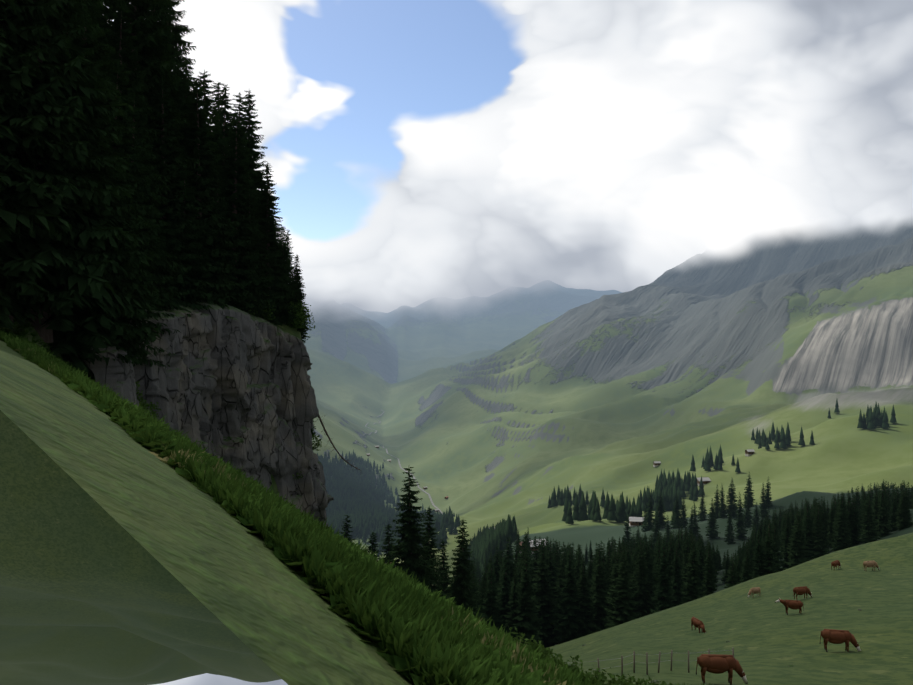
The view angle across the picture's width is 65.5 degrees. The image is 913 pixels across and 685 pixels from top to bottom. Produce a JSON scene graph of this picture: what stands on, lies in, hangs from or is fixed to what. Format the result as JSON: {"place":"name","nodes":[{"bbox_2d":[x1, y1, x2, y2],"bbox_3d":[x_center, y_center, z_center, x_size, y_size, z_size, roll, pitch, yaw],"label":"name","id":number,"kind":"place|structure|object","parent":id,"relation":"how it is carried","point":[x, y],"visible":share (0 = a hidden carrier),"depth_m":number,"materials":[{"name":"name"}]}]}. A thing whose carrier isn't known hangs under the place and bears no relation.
{"place":"outdoors","nodes":[
{"label":"outdoors","id":0,"kind":"place"},
{"bbox_2d":[363,410,456,533],"bbox_3d":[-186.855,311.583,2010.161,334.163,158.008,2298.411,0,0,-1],"label":"valley road","id":1,"kind":"structure","parent":0,"point":[407,471],"depth_m":1964.16,"materials":[{"name":"grey"}]},
{"bbox_2d":[0,163,912,684],"bbox_3d":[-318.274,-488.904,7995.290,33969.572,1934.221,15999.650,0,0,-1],"label":"terrain","id":2,"kind":"structure","parent":0,"point":[124,559],"depth_m":844.05,"materials":[{"name":"green plant"}]},
{"bbox_2d":[0,5,53,324],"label":"conifer tree","id":3,"kind":"object","parent":2,"relation":"on","point":[5,101],"visible":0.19,"depth_m":29.52,"materials":[{"name":"green plant"}]},
{"bbox_2d":[0,0,71,280],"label":"conifer tree","id":4,"kind":"object","parent":2,"relation":"on","point":[6,215],"visible":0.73,"depth_m":28.83,"materials":[{"name":"green plant"}]},
{"bbox_2d":[0,0,107,329],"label":"conifer tree","id":5,"kind":"object","parent":2,"relation":"on","point":[23,64],"visible":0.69,"depth_m":30.01,"materials":[{"name":"green plant"}]},
{"bbox_2d":[0,0,151,342],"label":"conifer tree","id":6,"kind":"object","parent":2,"relation":"on","point":[94,231],"visible":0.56,"depth_m":32.01,"materials":[{"name":"green plant"}]},
{"bbox_2d":[22,0,159,374],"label":"conifer tree","id":7,"kind":"object","parent":2,"relation":"on","point":[76,335],"visible":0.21,"depth_m":34.51,"materials":[{"name":"green plant"}]},
{"bbox_2d":[78,0,117,85],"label":"conifer tree","id":8,"kind":"object","parent":2,"relation":"on","point":[100,38],"visible":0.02,"depth_m":46.88,"materials":[{"name":"green plant"}]},
{"bbox_2d":[55,0,166,373],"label":"conifer tree","id":9,"kind":"object","parent":2,"relation":"on","point":[114,127],"visible":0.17,"depth_m":37.30,"materials":[{"name":"green plant"}]},
{"bbox_2d":[108,58,180,370],"bbox_3d":[-19.836,-7.223,40.329,7.748,18.062,7.114,0,0,11],"label":"conifer tree","id":10,"kind":"object","parent":2,"relation":"on","point":[127,149],"visible":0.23,"depth_m":40.47,"materials":[{"name":"green plant"}]},
{"bbox_2d":[101,1,188,310],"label":"conifer tree","id":11,"kind":"object","parent":2,"relation":"on","point":[121,57],"visible":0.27,"depth_m":46.47,"materials":[{"name":"green plant"}]},
{"bbox_2d":[135,381,160,417],"bbox_3d":[-17.937,3.009,39.042,2.819,2.755,2.785,0,0,-1],"label":"shrub","id":12,"kind":"object","parent":2,"relation":"on","point":[144,405],"visible":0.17,"depth_m":39.55,"materials":[{"name":"green plant"}]},
{"bbox_2d":[103,0,208,290],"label":"conifer tree","id":13,"kind":"object","parent":2,"relation":"on","point":[146,39],"visible":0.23,"depth_m":50.71,"materials":[{"name":"green plant"}]},
{"bbox_2d":[140,0,203,282],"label":"conifer tree","id":14,"kind":"object","parent":2,"relation":"on","point":[174,87],"visible":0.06,"depth_m":53.87,"materials":[{"name":"green plant"}]},
{"bbox_2d":[155,0,236,270],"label":"conifer tree","id":15,"kind":"object","parent":2,"relation":"on","point":[179,44],"visible":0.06,"depth_m":57.10,"materials":[{"name":"green plant"}]},
{"bbox_2d":[82,301,333,528],"bbox_3d":[-19.771,21.709,77.191,15.794,51.155,84.760,0,0,-6],"label":"crag","id":16,"kind":"object","parent":2,"relation":"on","point":[232,383],"depth_m":50.34,"materials":[{"name":"grey stone"}]},
{"bbox_2d":[143,77,218,313],"bbox_3d":[-20.498,-9.271,49.891,7.562,18.429,7.734,0,0,21],"label":"spruce","id":17,"kind":"object","parent":16,"relation":"on","point":[170,168],"visible":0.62,"depth_m":49.22,"materials":[{"name":"green plant"}]},
{"bbox_2d":[179,79,246,308],"bbox_3d":[-19.316,-10.568,53.925,6.419,19.238,7.668,0,0,-32],"label":"spruce","id":18,"kind":"object","parent":16,"relation":"on","point":[197,135],"visible":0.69,"depth_m":53.30,"materials":[{"name":"green plant"}]},
{"bbox_2d":[217,112,274,314],"bbox_3d":[-18.010,-10.183,57.501,6.304,17.212,6.059,0,0,27],"label":"spruce","id":19,"kind":"object","parent":16,"relation":"on","point":[235,173],"visible":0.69,"depth_m":56.99,"materials":[{"name":"green plant"}]},
{"bbox_2d":[240,190,276,319],"bbox_3d":[-17.056,-7.110,58.902,4.322,11.262,4.660,0,0,29],"label":"spruce","id":20,"kind":"object","parent":16,"relation":"on","point":[259,263],"visible":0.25,"depth_m":58.45,"materials":[{"name":"green plant"}]},
{"bbox_2d":[254,163,297,325],"bbox_3d":[-15.961,-8.521,61.033,4.728,14.250,4.860,0,0,39],"label":"spruce","id":21,"kind":"object","parent":16,"relation":"on","point":[269,228],"visible":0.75,"depth_m":60.54,"materials":[{"name":"green plant"}]},
{"bbox_2d":[274,226,303,325],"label":"spruce","id":22,"kind":"object","parent":16,"relation":"on","point":[287,315],"visible":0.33,"depth_m":62.06,"materials":[{"name":"green plant"}]},
{"bbox_2d":[286,299,321,450],"bbox_3d":[-14.026,2.900,63.690,5.272,13.906,3.850,0,0,-41],"label":"shrub","id":23,"kind":"object","parent":16,"relation":"on","point":[318,443],"visible":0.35,"depth_m":62.95,"materials":[{"name":"green plant"}]},
{"bbox_2d":[194,70,232,216],"bbox_3d":[-21.985,-12.831,62.547,9.709,22.112,9.815,0,0,-23],"label":"conifer tree","id":24,"kind":"object","parent":2,"relation":"on","point":[208,103],"visible":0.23,"depth_m":61.87,"materials":[{"name":"green plant"}]},
{"bbox_2d":[206,82,231,142],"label":"conifer tree","id":25,"kind":"object","parent":2,"relation":"on","point":[217,95],"visible":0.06,"depth_m":87.14,"materials":[{"name":"green plant"}]},
{"bbox_2d":[210,84,245,216],"bbox_3d":[-21.256,-12.855,64.457,6.668,21.433,6.597,0,0,35],"label":"conifer tree","id":26,"kind":"object","parent":2,"relation":"on","point":[225,127],"visible":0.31,"depth_m":64.28,"materials":[{"name":"green plant"}]},
{"bbox_2d":[214,92,263,230],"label":"conifer tree","id":27,"kind":"object","parent":2,"relation":"on","point":[240,107],"visible":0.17,"depth_m":65.53,"materials":[{"name":"green plant"}]},
{"bbox_2d":[242,90,280,253],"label":"conifer tree","id":28,"kind":"object","parent":2,"relation":"on","point":[254,127],"visible":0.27,"depth_m":66.83,"materials":[{"name":"green plant"}]},
{"bbox_2d":[287,255,310,332],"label":"spruce","id":29,"kind":"object","parent":2,"relation":"on","point":[298,277],"visible":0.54,"depth_m":63.69,"materials":[{"name":"green plant"}]},
{"bbox_2d":[313,415,360,470],"bbox_3d":[-10.262,8.321,60.167,4.869,5.960,1.887,0,0,23],"label":"bare branch","id":30,"kind":"object","parent":2,"relation":"on","point":[322,424],"visible":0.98,"depth_m":60.02,"materials":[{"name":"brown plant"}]},
{"bbox_2d":[0,316,711,684],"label":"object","id":31,"kind":"object","parent":2,"relation":"on","point":[420,634],"visible":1,"depth_m":4.43,"materials":[{"name":"green plant"}]},
{"bbox_2d":[364,532,381,558],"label":"spruce","id":32,"kind":"object","parent":2,"relation":"on","point":[373,544],"visible":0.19,"depth_m":117.30,"materials":[{"name":"green plant"}]},
{"bbox_2d":[380,523,399,565],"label":"spruce","id":33,"kind":"object","parent":2,"relation":"on","point":[389,546],"visible":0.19,"depth_m":134.16,"materials":[{"name":"green plant"}]},
{"bbox_2d":[387,467,444,594],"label":"spruce","id":34,"kind":"object","parent":2,"relation":"on","point":[410,551],"visible":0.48,"depth_m":95.13,"materials":[{"name":"green plant"}]},
{"bbox_2d":[420,507,448,598],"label":"spruce","id":35,"kind":"object","parent":2,"relation":"on","point":[432,543],"visible":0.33,"depth_m":103.02,"materials":[{"name":"green plant"}]},
{"bbox_2d":[436,541,451,597],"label":"spruce","id":36,"kind":"object","parent":2,"relation":"on","point":[443,559],"visible":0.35,"depth_m":127.39,"materials":[{"name":"green plant"}]},
{"bbox_2d":[446,520,483,622],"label":"spruce","id":37,"kind":"object","parent":2,"relation":"on","point":[460,586],"visible":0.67,"depth_m":110.84,"materials":[{"name":"green plant"}]},
{"bbox_2d":[473,573,498,627],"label":"spruce","id":38,"kind":"object","parent":2,"relation":"on","point":[482,592],"visible":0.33,"depth_m":149.01,"materials":[{"name":"green plant"}]},
{"bbox_2d":[479,563,504,629],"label":"forest spruce","id":39,"kind":"object","parent":2,"relation":"on","point":[490,602],"visible":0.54,"depth_m":144.79,"materials":[{"name":"green plant"}]},
{"bbox_2d":[492,546,501,584],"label":"forest spruce","id":40,"kind":"object","parent":2,"relation":"on","point":[496,567],"visible":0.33,"depth_m":194.13,"materials":[{"name":"green plant"}]},
{"bbox_2d":[496,560,512,633],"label":"forest spruce","id":41,"kind":"object","parent":2,"relation":"on","point":[504,594],"visible":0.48,"depth_m":152.18,"materials":[{"name":"green plant"}]},
{"bbox_2d":[496,536,515,592],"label":"forest spruce","id":42,"kind":"object","parent":2,"relation":"on","point":[508,557],"visible":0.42,"depth_m":185.98,"materials":[{"name":"green plant"}]},
{"bbox_2d":[502,568,523,642],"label":"forest spruce","id":43,"kind":"object","parent":2,"relation":"on","point":[512,607],"visible":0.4,"depth_m":144.99,"materials":[{"name":"green plant"}]},
{"bbox_2d":[510,539,534,609],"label":"forest spruce","id":44,"kind":"object","parent":2,"relation":"on","point":[520,563],"visible":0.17,"depth_m":172.06,"materials":[{"name":"green plant"}]},
{"bbox_2d":[511,548,541,649],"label":"forest spruce","id":45,"kind":"object","parent":2,"relation":"on","point":[526,621],"visible":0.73,"depth_m":141.76,"materials":[{"name":"green plant"}]},
{"bbox_2d":[518,551,542,642],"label":"forest spruce","id":46,"kind":"object","parent":2,"relation":"on","point":[532,596],"visible":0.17,"depth_m":147.56,"materials":[{"name":"green plant"}]},
{"bbox_2d":[508,627,561,665],"bbox_3d":[3.070,13.155,29.421,3.249,2.714,4.004,0,0,37],"label":"shrub","id":47,"kind":"object","parent":2,"relation":"on","point":[546,650],"visible":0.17,"depth_m":29.04,"materials":[{"name":"green plant"}]},
{"bbox_2d":[530,535,550,617],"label":"forest spruce","id":48,"kind":"object","parent":2,"relation":"on","point":[534,564],"visible":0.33,"depth_m":177.76,"materials":[{"name":"green plant"}]},
{"bbox_2d":[532,538,562,647],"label":"forest spruce","id":49,"kind":"object","parent":2,"relation":"on","point":[544,593],"visible":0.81,"depth_m":155.08,"materials":[{"name":"green plant"}]},
{"bbox_2d":[546,540,559,619],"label":"forest spruce","id":50,"kind":"object","parent":2,"relation":"on","point":[552,565],"visible":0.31,"depth_m":182.14,"materials":[{"name":"green plant"}]},
{"bbox_2d":[551,546,566,624],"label":"forest spruce","id":51,"kind":"object","parent":2,"relation":"on","point":[559,580],"visible":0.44,"depth_m":171.60,"materials":[{"name":"green plant"}]},
{"bbox_2d":[539,652,582,673],"bbox_3d":[3.836,13.101,27.983,2.859,1.855,3.384,0,0,-1],"label":"shrub","id":52,"kind":"object","parent":2,"relation":"on","point":[572,666],"visible":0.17,"depth_m":27.80,"materials":[{"name":"green plant"}]},
{"bbox_2d":[553,545,586,643],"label":"forest spruce","id":53,"kind":"object","parent":2,"relation":"on","point":[569,628],"visible":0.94,"depth_m":150.07,"materials":[{"name":"green plant"}]},
{"bbox_2d":[572,548,588,598],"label":"forest spruce","id":54,"kind":"object","parent":2,"relation":"on","point":[577,568],"visible":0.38,"depth_m":179.04,"materials":[{"name":"green plant"}]},
{"bbox_2d":[575,554,602,635],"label":"forest spruce","id":55,"kind":"object","parent":2,"relation":"on","point":[586,613],"visible":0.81,"depth_m":150.71,"materials":[{"name":"green plant"}]},
{"bbox_2d":[589,547,610,629],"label":"forest spruce","id":56,"kind":"object","parent":2,"relation":"on","point":[600,595],"visible":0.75,"depth_m":154.41,"materials":[{"name":"green plant"}]},
{"bbox_2d":[317,400,896,574],"bbox_3d":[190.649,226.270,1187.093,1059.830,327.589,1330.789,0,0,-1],"label":"woods","id":57,"kind":"object","parent":2,"relation":"on","point":[366,510],"visible":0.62,"depth_m":814.35,"materials":[{"name":"green plant"}]},
{"bbox_2d":[603,547,621,628],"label":"forest spruce","id":58,"kind":"object","parent":2,"relation":"on","point":[614,581],"visible":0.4,"depth_m":147.31,"materials":[{"name":"green plant"}]},
{"bbox_2d":[588,667,651,684],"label":"shrub","id":59,"kind":"object","parent":2,"relation":"on","point":[621,680],"visible":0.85,"depth_m":24.82,"materials":[{"name":"green plant"}]},
{"bbox_2d":[606,545,639,628],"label":"forest spruce","id":60,"kind":"object","parent":2,"relation":"on","point":[623,612],"visible":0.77,"depth_m":141.12,"materials":[{"name":"green plant"}]},
{"bbox_2d":[631,539,652,618],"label":"forest spruce","id":61,"kind":"object","parent":2,"relation":"on","point":[642,593],"visible":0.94,"depth_m":159.97,"materials":[{"name":"green plant"}]},
{"bbox_2d":[642,537,654,607],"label":"forest spruce","id":62,"kind":"object","parent":2,"relation":"on","point":[648,561],"visible":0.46,"depth_m":169.17,"materials":[{"name":"green plant"}]},
{"bbox_2d":[643,495,654,530],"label":"spruce","id":63,"kind":"object","parent":2,"relation":"on","point":[649,517],"visible":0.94,"depth_m":421.95,"materials":[{"name":"green plant"}]},
{"bbox_2d":[574,647,733,680],"bbox_3d":[10.454,18.575,40.932,15.405,3.976,1.308,0,0,-25],"label":"fence","id":64,"kind":"object","parent":2,"relation":"on","point":[659,654],"visible":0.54,"depth_m":41.43,"materials":[{"name":"brown wood"}]},
{"bbox_2d":[648,515,661,549],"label":"spruce","id":65,"kind":"object","parent":2,"relation":"on","point":[655,529],"visible":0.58,"depth_m":348.98,"materials":[{"name":"green plant"}]},
{"bbox_2d":[646,541,670,614],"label":"forest spruce","id":66,"kind":"object","parent":2,"relation":"on","point":[655,583],"visible":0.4,"depth_m":158.91,"materials":[{"name":"green plant"}]},
{"bbox_2d":[653,491,666,527],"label":"spruce","id":67,"kind":"object","parent":2,"relation":"on","point":[660,508],"visible":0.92,"depth_m":423.63,"materials":[{"name":"green plant"}]},
{"bbox_2d":[650,541,675,612],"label":"forest spruce","id":68,"kind":"object","parent":2,"relation":"on","point":[661,598],"visible":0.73,"depth_m":144.56,"materials":[{"name":"green plant"}]},
{"bbox_2d":[666,533,683,596],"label":"forest spruce","id":69,"kind":"object","parent":2,"relation":"on","point":[670,554],"visible":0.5,"depth_m":172.15,"materials":[{"name":"green plant"}]},
{"bbox_2d":[670,494,683,527],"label":"spruce","id":70,"kind":"object","parent":2,"relation":"on","point":[676,521],"visible":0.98,"depth_m":412.87,"materials":[{"name":"green plant"}]},
{"bbox_2d":[670,542,684,606],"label":"forest spruce","id":71,"kind":"object","parent":2,"relation":"on","point":[677,594],"visible":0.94,"depth_m":160.66,"materials":[{"name":"green plant"}]},
{"bbox_2d":[679,534,691,596],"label":"forest spruce","id":72,"kind":"object","parent":2,"relation":"on","point":[685,559],"visible":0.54,"depth_m":172.72,"materials":[{"name":"green plant"}]},
{"bbox_2d":[679,535,705,603],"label":"forest spruce","id":73,"kind":"object","parent":2,"relation":"on","point":[693,592],"visible":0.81,"depth_m":140.48,"materials":[{"name":"green plant"}]},
{"bbox_2d":[697,536,707,595],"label":"forest spruce","id":74,"kind":"object","parent":2,"relation":"on","point":[701,554],"visible":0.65,"depth_m":171.77,"materials":[{"name":"green plant"}]},
{"bbox_2d":[698,495,708,520],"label":"spruce","id":75,"kind":"object","parent":2,"relation":"on","point":[702,513],"visible":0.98,"depth_m":460.32,"materials":[{"name":"green plant"}]},
{"bbox_2d":[700,544,718,595],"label":"forest spruce","id":76,"kind":"object","parent":2,"relation":"on","point":[710,586],"visible":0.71,"depth_m":145.41,"materials":[{"name":"green plant"}]},
{"bbox_2d":[705,502,720,538],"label":"spruce","id":77,"kind":"object","parent":2,"relation":"on","point":[712,533],"visible":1,"depth_m":357.54,"materials":[{"name":"green plant"}]},
{"bbox_2d":[696,654,747,684],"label":"cow","id":78,"kind":"object","parent":2,"relation":"on","point":[715,663],"visible":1,"depth_m":36.50},
{"bbox_2d":[717,484,727,517],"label":"spruce","id":79,"kind":"object","parent":2,"relation":"on","point":[722,514],"visible":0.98,"depth_m":432.63,"materials":[{"name":"green plant"}]},
{"bbox_2d":[724,509,735,544],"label":"spruce","id":80,"kind":"object","parent":2,"relation":"on","point":[730,538],"visible":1,"depth_m":341.01,"materials":[{"name":"green plant"}]},
{"bbox_2d":[724,480,737,516],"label":"spruce","id":81,"kind":"object","parent":2,"relation":"on","point":[732,506],"visible":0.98,"depth_m":428.68,"materials":[{"name":"green plant"}]},
{"bbox_2d":[724,552,738,587],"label":"forest spruce","id":82,"kind":"object","parent":2,"relation":"on","point":[732,578],"visible":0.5,"depth_m":142.67,"materials":[{"name":"green plant"}]},
{"bbox_2d":[734,492,747,540],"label":"spruce","id":83,"kind":"object","parent":2,"relation":"on","point":[740,531],"visible":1,"depth_m":347.52,"materials":[{"name":"green plant"}]},
{"bbox_2d":[737,548,751,583],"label":"forest spruce","id":84,"kind":"object","parent":2,"relation":"on","point":[745,570],"visible":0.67,"depth_m":145.23,"materials":[{"name":"green plant"}]},
{"bbox_2d":[743,491,752,527],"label":"spruce","id":85,"kind":"object","parent":2,"relation":"on","point":[748,517],"visible":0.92,"depth_m":405.60,"materials":[{"name":"green plant"}]},
{"bbox_2d":[742,472,754,507],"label":"spruce","id":86,"kind":"object","parent":2,"relation":"on","point":[749,482],"visible":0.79,"depth_m":459.54,"materials":[{"name":"green plant"}]},
{"bbox_2d":[749,531,767,578],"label":"forest spruce","id":87,"kind":"object","parent":2,"relation":"on","point":[758,562],"visible":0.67,"depth_m":143.27,"materials":[{"name":"green plant"}]},
{"bbox_2d":[758,483,769,517],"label":"spruce","id":88,"kind":"object","parent":2,"relation":"on","point":[763,510],"visible":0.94,"depth_m":412.21,"materials":[{"name":"green plant"}]},
{"bbox_2d":[760,522,778,575],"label":"forest spruce","id":89,"kind":"object","parent":2,"relation":"on","point":[770,565],"visible":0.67,"depth_m":142.16,"materials":[{"name":"green plant"}]},
{"bbox_2d":[770,520,783,571],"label":"forest spruce","id":90,"kind":"object","parent":2,"relation":"on","point":[778,568],"visible":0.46,"depth_m":158.12,"materials":[{"name":"green plant"}]},
{"bbox_2d":[779,514,791,569],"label":"forest spruce","id":91,"kind":"object","parent":2,"relation":"on","point":[784,543],"visible":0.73,"depth_m":175.29,"materials":[{"name":"green plant"}]},
{"bbox_2d":[775,599,803,614],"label":"cow","id":92,"kind":"object","parent":2,"relation":"on","point":[793,604],"visible":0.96,"depth_m":70.86},
{"bbox_2d":[783,512,808,569],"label":"forest spruce","id":93,"kind":"object","parent":2,"relation":"on","point":[797,554],"visible":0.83,"depth_m":161.96,"materials":[{"name":"green plant"}]},
{"bbox_2d":[793,586,811,599],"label":"cow","id":94,"kind":"object","parent":2,"relation":"on","point":[802,590],"visible":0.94,"depth_m":79.25},
{"bbox_2d":[803,504,815,559],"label":"spruce","id":95,"kind":"object","parent":2,"relation":"on","point":[808,529],"visible":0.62,"depth_m":176.59,"materials":[{"name":"green plant"}]},
{"bbox_2d":[806,506,829,559],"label":"forest spruce","id":96,"kind":"object","parent":2,"relation":"on","point":[818,545],"visible":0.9,"depth_m":174.39,"materials":[{"name":"green plant"}]},
{"bbox_2d":[826,499,835,546],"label":"forest spruce","id":97,"kind":"object","parent":2,"relation":"on","point":[831,516],"visible":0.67,"depth_m":190.55,"materials":[{"name":"green plant"}]},
{"bbox_2d":[819,629,860,651],"bbox_3d":[26.321,20.474,48.693,2.605,1.520,0.720,0,0,14],"label":"cow","id":98,"kind":"object","parent":2,"relation":"on","point":[833,636],"visible":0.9,"depth_m":48.51},
{"bbox_2d":[831,493,853,551],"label":"forest spruce","id":99,"kind":"object","parent":2,"relation":"on","point":[842,540],"visible":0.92,"depth_m":176.10,"materials":[{"name":"green plant"}]},
{"bbox_2d":[845,491,858,545],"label":"forest spruce","id":100,"kind":"object","parent":2,"relation":"on","point":[850,518],"visible":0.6,"depth_m":182.56,"materials":[{"name":"green plant"}]},
{"bbox_2d":[851,497,861,544],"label":"spruce","id":101,"kind":"object","parent":2,"relation":"on","point":[856,520],"visible":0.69,"depth_m":182.69,"materials":[{"name":"green plant"}]},
{"bbox_2d":[857,494,880,543],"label":"forest spruce","id":102,"kind":"object","parent":2,"relation":"on","point":[868,536],"visible":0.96,"depth_m":173.75,"materials":[{"name":"green plant"}]},
{"bbox_2d":[871,490,880,535],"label":"forest spruce","id":103,"kind":"object","parent":2,"relation":"on","point":[875,504],"visible":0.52,"depth_m":186.82,"materials":[{"name":"green plant"}]},
{"bbox_2d":[875,483,892,537],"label":"forest spruce","id":104,"kind":"object","parent":2,"relation":"on","point":[883,528],"visible":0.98,"depth_m":176.82,"materials":[{"name":"green plant"}]},
{"bbox_2d":[887,492,898,531],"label":"forest spruce","id":105,"kind":"object","parent":2,"relation":"on","point":[893,517],"visible":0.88,"depth_m":182.30,"materials":[{"name":"green plant"}]},
{"bbox_2d":[893,492,910,530],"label":"forest spruce","id":106,"kind":"object","parent":2,"relation":"on","point":[901,519],"visible":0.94,"depth_m":176.25,"materials":[{"name":"green plant"}]},
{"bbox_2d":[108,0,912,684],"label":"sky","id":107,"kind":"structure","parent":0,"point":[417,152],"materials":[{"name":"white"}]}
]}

